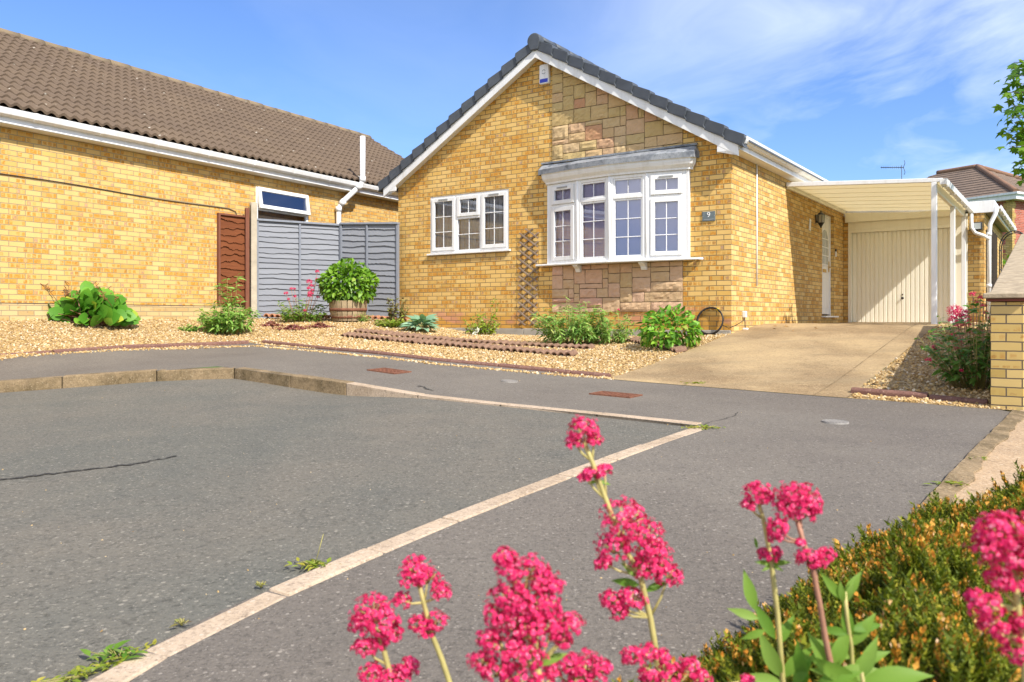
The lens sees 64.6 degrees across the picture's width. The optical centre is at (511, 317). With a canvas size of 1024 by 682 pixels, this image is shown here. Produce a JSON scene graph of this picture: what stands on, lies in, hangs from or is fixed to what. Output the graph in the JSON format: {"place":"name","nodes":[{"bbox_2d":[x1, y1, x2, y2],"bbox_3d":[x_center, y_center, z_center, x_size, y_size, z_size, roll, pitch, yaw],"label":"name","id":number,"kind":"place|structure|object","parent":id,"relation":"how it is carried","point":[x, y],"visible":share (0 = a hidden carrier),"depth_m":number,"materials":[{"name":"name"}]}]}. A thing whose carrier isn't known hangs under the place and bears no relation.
{"place":"outdoors","nodes":[
{"label":"outdoors","id":0,"kind":"place"},
{"bbox_2d":[0,379,689,681],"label":"road","id":1,"kind":"structure","parent":0,"point":[306,470],"depth_m":4.07,"materials":[{"name":"grey asphalt"}]},
{"bbox_2d":[0,456,172,479],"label":"road seam","id":2,"kind":"object","parent":1,"relation":"on","point":[84,469],"visible":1,"depth_m":4.50,"materials":[{"name":"black asphalt"}]},
{"bbox_2d":[31,638,156,681],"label":"kerb weed","id":3,"kind":"object","parent":1,"relation":"on","point":[79,670],"visible":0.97,"depth_m":2.12,"materials":[{"name":"green plant"}]},
{"bbox_2d":[80,639,146,660],"bbox_3d":[-1.081,0.917,2.200,0.125,0.029,0.171,0,0,-43],"label":"kerb weed","id":4,"kind":"object","parent":1,"relation":"on","point":[108,649],"visible":0.99,"depth_m":2.21,"materials":[{"name":"green plant"}]},
{"bbox_2d":[0,367,353,394],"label":"kerb","id":5,"kind":"structure","parent":1,"relation":"on","point":[320,384],"depth_m":8.41,"materials":[{"name":"concrete"}]},
{"bbox_2d":[169,618,190,627],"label":"kerb weed","id":6,"kind":"object","parent":1,"relation":"on","point":[180,621],"visible":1,"depth_m":2.40,"materials":[{"name":"plant"}]},
{"bbox_2d":[285,534,330,571],"bbox_3d":[-0.696,0.822,2.854,0.209,0.116,0.127,0,0,0],"label":"kerb weed","id":7,"kind":"object","parent":1,"relation":"on","point":[314,563],"visible":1,"depth_m":2.85,"materials":[{"name":"green plant"}]},
{"bbox_2d":[88,427,705,681],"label":"kerb","id":8,"kind":"structure","parent":1,"relation":"on","point":[127,670],"depth_m":2.77,"materials":[{"name":"concrete"}]},
{"bbox_2d":[682,424,725,429],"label":"kerb weed","id":9,"kind":"object","parent":8,"relation":"on","point":[706,426],"visible":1,"depth_m":5.54,"materials":[{"name":"green plant"}]},
{"bbox_2d":[346,382,700,426],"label":"dropped kerb","id":10,"kind":"structure","parent":1,"relation":"on","point":[354,389],"depth_m":6.86,"materials":[{"name":"concrete"}]},
{"bbox_2d":[0,318,989,406],"bbox_3d":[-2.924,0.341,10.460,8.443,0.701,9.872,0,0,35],"label":"gravel bed","id":11,"kind":"object","parent":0,"point":[145,334],"visible":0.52,"depth_m":11.33,"materials":[{"name":"beige gravel"}]},
{"bbox_2d":[0,350,51,354],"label":"edging log","id":12,"kind":"object","parent":11,"relation":"on","point":[48,351],"visible":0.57,"depth_m":10.09,"materials":[{"name":"brown wood"}]},
{"bbox_2d":[52,345,122,352],"bbox_3d":[-5.515,0.437,10.555,0.090,0.100,0.907,-3,0,34],"label":"edging log","id":13,"kind":"object","parent":11,"relation":"on","point":[82,349],"visible":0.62,"depth_m":10.48,"materials":[{"name":"brown wood"}]},
{"bbox_2d":[40,281,140,326],"bbox_3d":[-6.328,-0.211,12.097,1.444,0.691,0.922,0,0,0],"label":"bergenia","id":14,"kind":"object","parent":11,"relation":"on","point":[89,303],"visible":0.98,"depth_m":11.89,"materials":[{"name":"green plant"}]},
{"bbox_2d":[122,343,185,348],"bbox_3d":[-4.980,0.415,11.296,0.090,0.100,0.898,-3,-2,38],"label":"edging log","id":15,"kind":"object","parent":11,"relation":"on","point":[166,345],"visible":0.6,"depth_m":11.26,"materials":[{"name":"brown wood"}]},
{"bbox_2d":[178,324,200,331],"bbox_3d":[-5.101,0.170,12.808,0.368,0.150,0.293,0,0,-17],"label":"shrublet","id":16,"kind":"object","parent":11,"relation":"on","point":[193,328],"visible":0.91,"depth_m":12.77,"materials":[{"name":"green plant"}]},
{"bbox_2d":[0,28,403,343],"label":"neighbouring bungalow","id":17,"kind":"object","parent":11,"relation":"on","point":[128,182],"visible":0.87,"depth_m":13.48,"materials":[{"name":"brick"}]},
{"bbox_2d":[217,213,244,303],"bbox_3d":[-5.039,-1.054,14.615,0.075,1.611,0.606,0,0,38],"label":"lap fence","id":18,"kind":"object","parent":17,"relation":"attached to","point":[230,246],"visible":0.88,"depth_m":14.58,"materials":[{"name":"brown wood"}]},
{"bbox_2d":[256,186,310,221],"bbox_3d":[-4.552,-1.900,15.847,0.498,1.400,1.900,0,0,31],"label":"window","id":19,"kind":"structure","parent":17,"relation":"in","point":[271,203],"depth_m":15.96,"materials":[{"name":"white plastic"}]},
{"bbox_2d":[186,340,248,346],"bbox_3d":[-4.332,0.404,11.928,0.905,0.100,0.090,-2,-2,-37],"label":"edging log","id":20,"kind":"object","parent":11,"relation":"on","point":[204,344],"visible":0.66,"depth_m":11.89,"materials":[{"name":"brown wood"}]},
{"bbox_2d":[194,273,261,334],"bbox_3d":[-4.544,-0.208,12.958,1.086,1.019,0.976,0,0,0],"label":"lance leaved plant","id":21,"kind":"object","parent":11,"relation":"on","point":[223,322],"visible":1,"depth_m":12.85,"materials":[{"name":"green plant"}]},
{"bbox_2d":[245,208,248,318],"bbox_3d":[-4.840,-0.900,14.800,0.070,2.200,0.070,0,0,-33],"label":"fence post","id":22,"kind":"object","parent":11,"relation":"on","point":[247,257],"visible":0.58,"depth_m":14.77,"materials":[{"name":"brown wood"}]},
{"bbox_2d":[249,202,256,317],"bbox_3d":[-4.765,-0.910,14.920,0.110,2.420,0.120,0,0,-33],"label":"fence post","id":23,"kind":"object","parent":11,"relation":"on","point":[252,254],"visible":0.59,"depth_m":14.88,"materials":[{"name":"concrete"}]},
{"bbox_2d":[260,320,285,326],"bbox_3d":[-4.147,0.111,13.900,0.577,0.136,0.298,0,0,0],"label":"sedum mat","id":24,"kind":"object","parent":11,"relation":"on","point":[270,323],"visible":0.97,"depth_m":13.85,"materials":[{"name":"red plant"}]},
{"bbox_2d":[263,313,284,317],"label":"scalloped edging","id":25,"kind":"object","parent":11,"relation":"on","point":[272,315],"visible":0.69,"depth_m":14.91,"materials":[{"name":"concrete"}]},
{"bbox_2d":[261,340,301,346],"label":"edging log","id":26,"kind":"object","parent":11,"relation":"on","point":[280,343],"visible":0.56,"depth_m":11.98,"materials":[{"name":"brown wood"}]},
{"bbox_2d":[269,324,310,329],"bbox_3d":[-3.700,0.163,13.569,0.715,0.130,0.507,0,0,17],"label":"sedum mat","id":27,"kind":"object","parent":11,"relation":"on","point":[294,326],"visible":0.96,"depth_m":13.51,"materials":[{"name":"red plant"}]},
{"bbox_2d":[257,218,339,318],"bbox_3d":[-4.050,-0.883,15.442,1.649,1.901,0.100,0,0,-33],"label":"lap fence","id":28,"kind":"object","parent":11,"relation":"on","point":[294,254],"visible":0.74,"depth_m":15.36,"materials":[{"name":"grey wood"}]},
{"bbox_2d":[276,269,327,322],"bbox_3d":[-3.728,-0.369,14.481,0.966,0.998,0.732,0,0,0],"label":"red valerian","id":29,"kind":"object","parent":11,"relation":"on","point":[294,316],"visible":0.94,"depth_m":14.43,"materials":[{"name":"green plant"}]},
{"bbox_2d":[300,344,336,349],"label":"edging log","id":30,"kind":"object","parent":11,"relation":"on","point":[321,347],"visible":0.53,"depth_m":11.35,"materials":[{"name":"brown wood"}]},
{"bbox_2d":[301,322,335,327],"bbox_3d":[-3.271,0.140,13.779,0.608,0.142,0.426,0,0,0],"label":"sedum mat","id":31,"kind":"object","parent":11,"relation":"on","point":[320,325],"visible":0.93,"depth_m":13.71,"materials":[{"name":"red plant"}]},
{"bbox_2d":[329,300,366,320],"bbox_3d":[-2.945,-0.129,14.567,0.685,0.373,0.682,0,0,0],"label":"barrel planter","id":32,"kind":"object","parent":11,"relation":"on","point":[340,310],"visible":0.94,"depth_m":14.29,"materials":[{"name":"brown wood"}]},
{"bbox_2d":[316,258,380,303],"bbox_3d":[-2.957,-0.641,14.577,1.197,0.865,1.072,0,0,0],"label":"hydrangea","id":33,"kind":"object","parent":32,"relation":"in","point":[360,286],"visible":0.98,"depth_m":14.30,"materials":[{"name":"green plant"}]},
{"bbox_2d":[341,331,370,338],"bbox_3d":[-2.445,0.276,12.697,0.518,0.066,0.170,3,15,33],"label":"scalloped edging","id":34,"kind":"object","parent":11,"relation":"on","point":[355,334],"visible":0.95,"depth_m":12.66,"materials":[{"name":"concrete"}]},
{"bbox_2d":[337,348,381,353],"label":"edging log","id":35,"kind":"object","parent":11,"relation":"on","point":[359,350],"visible":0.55,"depth_m":10.75,"materials":[{"name":"brown wood"}]},
{"bbox_2d":[347,312,372,321],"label":"grass clump","id":36,"kind":"object","parent":11,"relation":"on","point":[363,317],"visible":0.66,"depth_m":14.41,"materials":[{"name":"green plant"}]},
{"bbox_2d":[354,328,383,334],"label":"scalloped edging","id":37,"kind":"object","parent":11,"relation":"on","point":[372,331],"visible":0.81,"depth_m":13.14,"materials":[{"name":"concrete"}]},
{"bbox_2d":[339,222,399,318],"bbox_3d":[-2.758,-0.869,15.655,1.269,1.978,0.100,0,0,19],"label":"lap fence","id":38,"kind":"object","parent":11,"relation":"on","point":[373,247],"visible":0.67,"depth_m":15.59,"materials":[{"name":"grey wood"}]},
{"bbox_2d":[365,335,395,340],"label":"scalloped edging","id":39,"kind":"object","parent":11,"relation":"on","point":[380,337],"visible":0.91,"depth_m":12.35,"materials":[{"name":"brown tile"}]},
{"bbox_2d":[373,315,410,327],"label":"trailing groundcover","id":40,"kind":"object","parent":11,"relation":"on","point":[388,323],"visible":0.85,"depth_m":13.87,"materials":[{"name":"green plant"}]},
{"bbox_2d":[379,330,409,336],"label":"scalloped edging","id":41,"kind":"object","parent":11,"relation":"on","point":[396,333],"visible":0.76,"depth_m":12.88,"materials":[{"name":"concrete"}]},
{"bbox_2d":[386,296,409,322],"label":"bronze shrub","id":42,"kind":"object","parent":11,"relation":"on","point":[391,315],"visible":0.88,"depth_m":14.10,"materials":[{"name":"brown plant"}]},
{"bbox_2d":[391,336,421,343],"bbox_3d":[-1.576,0.337,12.094,0.518,0.066,0.170,2,14,39],"label":"scalloped edging","id":43,"kind":"object","parent":11,"relation":"on","point":[406,339],"visible":0.88,"depth_m":12.03,"materials":[{"name":"concrete"}]},
{"bbox_2d":[398,314,439,331],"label":"hosta","id":44,"kind":"object","parent":11,"relation":"on","point":[421,321],"visible":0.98,"depth_m":13.51,"materials":[{"name":"green plant"}]},
{"bbox_2d":[406,333,436,338],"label":"scalloped edging","id":45,"kind":"object","parent":11,"relation":"on","point":[420,335],"visible":0.69,"depth_m":12.63,"materials":[{"name":"concrete"}]},
{"bbox_2d":[417,338,449,345],"bbox_3d":[-1.143,0.361,11.791,0.518,0.066,0.170,2,17,35],"label":"scalloped edging","id":46,"kind":"object","parent":11,"relation":"on","point":[426,341],"visible":0.91,"depth_m":11.77,"materials":[{"name":"concrete"}]},
{"bbox_2d":[433,336,465,341],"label":"scalloped edging","id":47,"kind":"object","parent":11,"relation":"on","point":[448,338],"visible":0.59,"depth_m":12.35,"materials":[{"name":"concrete"}]},
{"bbox_2d":[444,341,478,348],"bbox_3d":[-0.705,0.386,11.492,0.518,0.066,0.170,5,11,33],"label":"scalloped edging","id":48,"kind":"object","parent":11,"relation":"on","point":[460,344],"visible":0.89,"depth_m":11.46,"materials":[{"name":"concrete"}]},
{"bbox_2d":[431,358,498,366],"bbox_3d":[-0.562,0.562,9.704,0.907,0.100,0.090,4,0,26],"label":"edging log","id":49,"kind":"object","parent":11,"relation":"on","point":[466,362],"visible":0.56,"depth_m":9.66,"materials":[{"name":"brown wood"}]},
{"bbox_2d":[462,338,494,343],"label":"scalloped edging","id":50,"kind":"object","parent":11,"relation":"on","point":[478,341],"visible":0.77,"depth_m":12.06,"materials":[{"name":"concrete"}]},
{"bbox_2d":[463,298,499,334],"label":"rose bush","id":51,"kind":"object","parent":11,"relation":"on","point":[483,325],"visible":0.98,"depth_m":13.75,"materials":[{"name":"green plant"}]},
{"bbox_2d":[474,342,509,351],"bbox_3d":[-0.272,0.409,11.188,0.518,0.066,0.170,5,17,34],"label":"scalloped edging","id":52,"kind":"object","parent":11,"relation":"on","point":[493,347],"visible":0.88,"depth_m":11.17,"materials":[{"name":"brown tile"}]},
{"bbox_2d":[492,339,526,345],"bbox_3d":[-0.031,0.376,11.841,0.520,0.066,0.170,3,15,31],"label":"scalloped edging","id":53,"kind":"object","parent":11,"relation":"on","point":[509,343],"visible":0.84,"depth_m":11.81,"materials":[{"name":"concrete"}]},
{"bbox_2d":[505,345,542,353],"bbox_3d":[0.163,0.433,10.889,0.518,0.066,0.170,5,11,33],"label":"scalloped edging","id":54,"kind":"object","parent":11,"relation":"on","point":[513,348],"visible":0.94,"depth_m":10.86,"materials":[{"name":"concrete"}]},
{"bbox_2d":[498,363,571,373],"bbox_3d":[0.259,0.611,9.291,0.908,0.100,0.090,4,0,28],"label":"edging log","id":55,"kind":"object","parent":11,"relation":"on","point":[544,369],"visible":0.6,"depth_m":9.25,"materials":[{"name":"brown wood"}]},
{"bbox_2d":[524,342,559,346],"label":"scalloped edging","id":56,"kind":"object","parent":11,"relation":"on","point":[537,344],"visible":0.83,"depth_m":11.54,"materials":[{"name":"concrete"}]},
{"bbox_2d":[538,349,577,356],"bbox_3d":[0.596,0.456,10.587,0.518,0.066,0.170,0,11,36],"label":"scalloped edging","id":57,"kind":"object","parent":11,"relation":"on","point":[568,352],"visible":0.98,"depth_m":10.52,"materials":[{"name":"concrete"}]},
{"bbox_2d":[530,295,613,344],"bbox_3d":[0.864,0.041,11.827,1.253,0.748,0.947,0,0,0],"label":"airy shrub","id":58,"kind":"object","parent":11,"relation":"on","point":[561,333],"visible":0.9,"depth_m":11.73,"materials":[{"name":"green plant"}]},
{"bbox_2d":[557,343,594,348],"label":"scalloped edging","id":59,"kind":"object","parent":11,"relation":"on","point":[578,346],"visible":0.88,"depth_m":11.26,"materials":[{"name":"concrete"}]},
{"bbox_2d":[571,370,610,376],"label":"edging log","id":60,"kind":"object","parent":11,"relation":"on","point":[585,373],"visible":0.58,"depth_m":8.93,"materials":[{"name":"brown wood"}]},
{"bbox_2d":[570,308,635,344],"bbox_3d":[1.347,0.133,11.723,1.027,0.557,0.676,0,0,0],"label":"airy shrub","id":61,"kind":"object","parent":11,"relation":"on","point":[620,335],"visible":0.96,"depth_m":11.68,"materials":[{"name":"green plant"}]},
{"bbox_2d":[635,303,703,349],"bbox_3d":[2.125,0.134,10.849,0.979,0.659,0.915,0,0,0],"label":"hydrangea","id":62,"kind":"object","parent":11,"relation":"on","point":[647,333],"visible":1,"depth_m":10.72,"materials":[{"name":"green plant"}]},
{"bbox_2d":[662,344,686,352],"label":"scalloped edging","id":63,"kind":"object","parent":11,"relation":"on","point":[677,348],"visible":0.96,"depth_m":10.48,"materials":[{"name":"concrete"}]},
{"bbox_2d":[696,307,740,334],"bbox_3d":[3.048,0.051,11.934,0.726,0.427,0.158,0,0,35],"label":"hose loop","id":64,"kind":"object","parent":11,"relation":"on","point":[716,331],"visible":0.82,"depth_m":11.95,"materials":[{"name":"black rubber"}]},
{"bbox_2d":[0,343,1009,681],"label":"pavement","id":65,"kind":"structure","parent":0,"point":[688,491],"depth_m":3.50,"materials":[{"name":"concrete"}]},
{"bbox_2d":[367,368,411,373],"bbox_3d":[-1.320,0.581,8.701,0.400,0.033,0.270,4,4,35],"label":"inspection cover","id":66,"kind":"object","parent":65,"relation":"on","point":[389,370],"visible":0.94,"depth_m":8.67,"materials":[{"name":"metal"}]},
{"bbox_2d":[380,352,432,359],"bbox_3d":[-1.332,0.510,10.196,0.908,0.100,0.090,4,3,39],"label":"edging log","id":67,"kind":"object","parent":65,"relation":"on","point":[407,355],"visible":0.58,"depth_m":10.14,"materials":[{"name":"brown wood"}]},
{"bbox_2d":[589,391,642,397],"bbox_3d":[0.956,0.718,7.472,0.420,0.033,0.260,2,2,35],"label":"inspection cover","id":68,"kind":"object","parent":65,"relation":"on","point":[616,394],"visible":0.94,"depth_m":7.44,"materials":[{"name":"metal"}]},
{"bbox_2d":[821,419,848,424],"bbox_3d":[2.365,0.766,5.928,0.196,0.023,0.196,2,1,35],"label":"stopcock cover","id":69,"kind":"object","parent":65,"relation":"on","point":[835,421],"visible":0.9,"depth_m":5.89,"materials":[{"name":"metal"}]},
{"bbox_2d":[0,0,1023,180],"label":"sky","id":70,"kind":"structure","parent":0,"point":[843,90],"materials":[{"name":"blue"}]},
{"bbox_2d":[201,356,898,397],"bbox_3d":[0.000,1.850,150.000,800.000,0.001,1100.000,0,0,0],"label":"ground","id":71,"kind":"structure","parent":0,"point":[636,381],"depth_m":22.09,"materials":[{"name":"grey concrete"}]},
{"bbox_2d":[992,59,1023,185],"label":"maple tree","id":72,"kind":"object","parent":71,"relation":"on","point":[1018,92],"visible":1,"depth_m":11.18,"materials":[{"name":"green plant"}]},
{"bbox_2d":[609,322,951,397],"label":"driveway","id":73,"kind":"structure","parent":0,"point":[806,358],"depth_m":9.66,"materials":[{"name":"concrete"}]},
{"bbox_2d":[378,33,1016,335],"bbox_3d":[4.965,-2.095,17.907,9.905,5.389,12.545,0,0,35],"label":"bungalow","id":74,"kind":"object","parent":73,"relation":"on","point":[609,187],"visible":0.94,"depth_m":13.79,"materials":[{"name":"brick"}]},
{"bbox_2d":[427,189,510,264],"bbox_3d":[-0.782,-1.628,14.713,1.895,1.265,0.154,0,0,35],"label":"window","id":75,"kind":"structure","parent":74,"relation":"in","point":[459,222],"depth_m":14.73,"materials":[{"name":"white plastic"}]},
{"bbox_2d":[518,228,538,325],"bbox_3d":[0.278,-0.699,13.920,0.430,1.688,0.029,0,0,35],"label":"trellis","id":76,"kind":"object","parent":74,"relation":"attached to","point":[527,275],"visible":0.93,"depth_m":13.91,"materials":[{"name":"brown wood"}]},
{"bbox_2d":[539,64,549,84],"bbox_3d":[0.555,-4.115,13.707,0.190,0.330,0.074,0,0,35],"label":"alarm box","id":77,"kind":"object","parent":74,"relation":"attached to","point":[544,74],"visible":0.95,"depth_m":13.67,"materials":[{"name":"white plastic"}]},
{"bbox_2d":[535,143,702,271],"bbox_3d":[1.559,-1.685,12.866,2.992,1.880,0.381,0,0,35],"label":"bow window","id":78,"kind":"structure","parent":74,"relation":"in","point":[639,215],"depth_m":12.75,"materials":[{"name":"white plastic"}]},
{"bbox_2d":[702,211,714,221],"bbox_3d":[2.935,-1.512,12.085,0.200,0.145,0.020,0,0,35],"label":"house sign","id":79,"kind":"object","parent":74,"relation":"attached to","point":[708,216],"visible":1,"depth_m":12.08,"materials":[{"name":"stone"}]},
{"bbox_2d":[815,211,824,227],"bbox_3d":[5.986,-1.908,15.726,0.172,0.344,0.152,0,0,35],"label":"wall lantern","id":80,"kind":"object","parent":74,"relation":"attached to","point":[820,218],"depth_m":15.69,"materials":[{"name":"black metal"}]},
{"bbox_2d":[821,214,838,316],"bbox_3d":[6.443,-1.062,16.565,0.215,2.115,1.060,0,0,35],"label":"door","id":81,"kind":"structure","parent":74,"relation":"in","point":[826,228],"depth_m":16.71,"materials":[{"name":"white plastic"}]},
{"bbox_2d":[969,222,981,231],"bbox_3d":[9.245,-1.780,16.149,0.220,0.240,0.144,0,0,35],"label":"floodlight","id":82,"kind":"object","parent":74,"relation":"attached to","point":[977,225],"visible":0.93,"depth_m":16.08,"materials":[{"name":"white metal"}]},
{"bbox_2d":[991,230,996,289],"bbox_3d":[10.261,-0.865,17.294,0.026,1.970,2.096,0,0,35],"label":"timber screen","id":83,"kind":"object","parent":74,"relation":"attached to","point":[993,258],"visible":0.43,"depth_m":17.29,"materials":[{"name":"brown wood"}]},
{"bbox_2d":[786,178,998,327],"bbox_3d":[7.173,-1.101,15.025,2.914,2.518,4.335,0,0,35],"label":"carport","id":84,"kind":"object","parent":73,"relation":"on","point":[933,195],"visible":0.92,"depth_m":14.82,"materials":[{"name":"white plastic"}]},
{"bbox_2d":[847,322,1016,409],"bbox_3d":[7.888,0.413,11.796,2.978,0.682,12.950,0,0,37],"label":"gravel border","id":85,"kind":"object","parent":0,"point":[903,377],"visible":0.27,"depth_m":8.17,"materials":[{"name":"beige gravel"}]},
{"bbox_2d":[851,387,928,403],"bbox_3d":[3.446,0.712,7.408,0.648,0.105,0.100,2,3,38],"label":"edging log","id":86,"kind":"object","parent":85,"relation":"on","point":[894,393],"visible":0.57,"depth_m":7.36,"materials":[{"name":"brown wood"}]},
{"bbox_2d":[914,290,989,389],"bbox_3d":[4.380,0.202,7.819,1.123,0.947,1.245,0,0,0],"label":"red valerian","id":87,"kind":"object","parent":85,"relation":"on","point":[954,374],"visible":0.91,"depth_m":7.57,"materials":[{"name":"green plant"}]},
{"bbox_2d":[929,394,987,407],"bbox_3d":[3.892,0.744,7.069,0.449,0.105,0.100,3,0,36],"label":"edging log","id":88,"kind":"object","parent":85,"relation":"on","point":[955,398],"visible":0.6,"depth_m":7.04,"materials":[{"name":"brown wood"}]},
{"bbox_2d":[983,234,1023,411],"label":"garden wall","id":89,"kind":"structure","parent":85,"relation":"on","point":[1004,297],"depth_m":6.70,"materials":[{"name":"brick"}]},
{"bbox_2d":[999,230,1022,274],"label":"garden arch","id":90,"kind":"structure","parent":85,"relation":"on","point":[1013,231],"depth_m":16.66,"materials":[{"name":"black metal"}]},
{"bbox_2d":[903,164,1023,352],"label":"brick house","id":91,"kind":"structure","parent":0,"point":[974,182],"depth_m":36.43,"materials":[{"name":"orange tile"}]},
{"bbox_2d":[953,410,1023,504],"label":"neighbour driveway","id":92,"kind":"structure","parent":0,"point":[1003,456],"depth_m":4.44,"materials":[{"name":"beige concrete"}]},
{"bbox_2d":[909,410,1023,522],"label":"drive edge haunch","id":93,"kind":"object","parent":92,"relation":"on","point":[966,469],"visible":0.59,"depth_m":4.53,"materials":[{"name":"concrete"}]},
{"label":"planting bed","id":94,"kind":"structure","parent":0,"visible":0},
{"bbox_2d":[347,590,420,681],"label":"red valerian","id":95,"kind":"object","parent":94,"relation":"on","point":[370,617],"visible":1,"depth_m":1.09,"materials":[{"name":"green plant"}]},
{"bbox_2d":[391,553,451,681],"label":"red valerian","id":96,"kind":"object","parent":94,"relation":"on","point":[421,572],"visible":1,"depth_m":1.15,"materials":[{"name":"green plant"}]},
{"bbox_2d":[465,545,585,681],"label":"red valerian","id":97,"kind":"object","parent":94,"relation":"on","point":[522,614],"visible":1,"depth_m":0.93,"materials":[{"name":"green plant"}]},
{"bbox_2d":[542,647,613,681],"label":"red valerian","id":98,"kind":"object","parent":94,"relation":"on","point":[578,669],"visible":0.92,"depth_m":0.98,"materials":[{"name":"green plant"}]},
{"bbox_2d":[564,414,683,681],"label":"red valerian","id":99,"kind":"object","parent":94,"relation":"on","point":[652,563],"visible":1,"depth_m":1.11,"materials":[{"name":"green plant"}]},
{"bbox_2d":[619,641,755,681],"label":"red valerian","id":100,"kind":"object","parent":94,"relation":"on","point":[662,655],"visible":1,"depth_m":1.03,"materials":[{"name":"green plant"}]},
{"bbox_2d":[727,480,811,681],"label":"red valerian","id":101,"kind":"object","parent":94,"relation":"on","point":[772,658],"visible":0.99,"depth_m":1.08,"materials":[{"name":"green plant"}]},
{"bbox_2d":[612,458,1023,681],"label":"heather","id":102,"kind":"object","parent":94,"relation":"on","point":[922,571],"visible":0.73,"depth_m":1.49,"materials":[{"name":"green plant"}]},
{"bbox_2d":[764,481,877,681],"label":"red valerian","id":103,"kind":"object","parent":94,"relation":"on","point":[803,499],"visible":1,"depth_m":1.05,"materials":[{"name":"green plant"}]},
{"bbox_2d":[810,571,890,675],"bbox_3d":[0.442,0.648,1.067,0.109,0.628,0.032,0,0,0],"label":"valerian shoot","id":104,"kind":"object","parent":94,"relation":"on","point":[862,630],"visible":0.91,"depth_m":1.06,"materials":[{"name":"green plant"}]},
{"bbox_2d":[793,635,932,681],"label":"valerian shoot","id":105,"kind":"object","parent":94,"relation":"on","point":[833,672],"visible":1,"depth_m":1.00,"materials":[{"name":"green plant"}]},
{"bbox_2d":[962,508,1023,681],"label":"red valerian","id":106,"kind":"object","parent":94,"relation":"on","point":[1008,551],"visible":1,"depth_m":0.79,"materials":[{"name":"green plant"}]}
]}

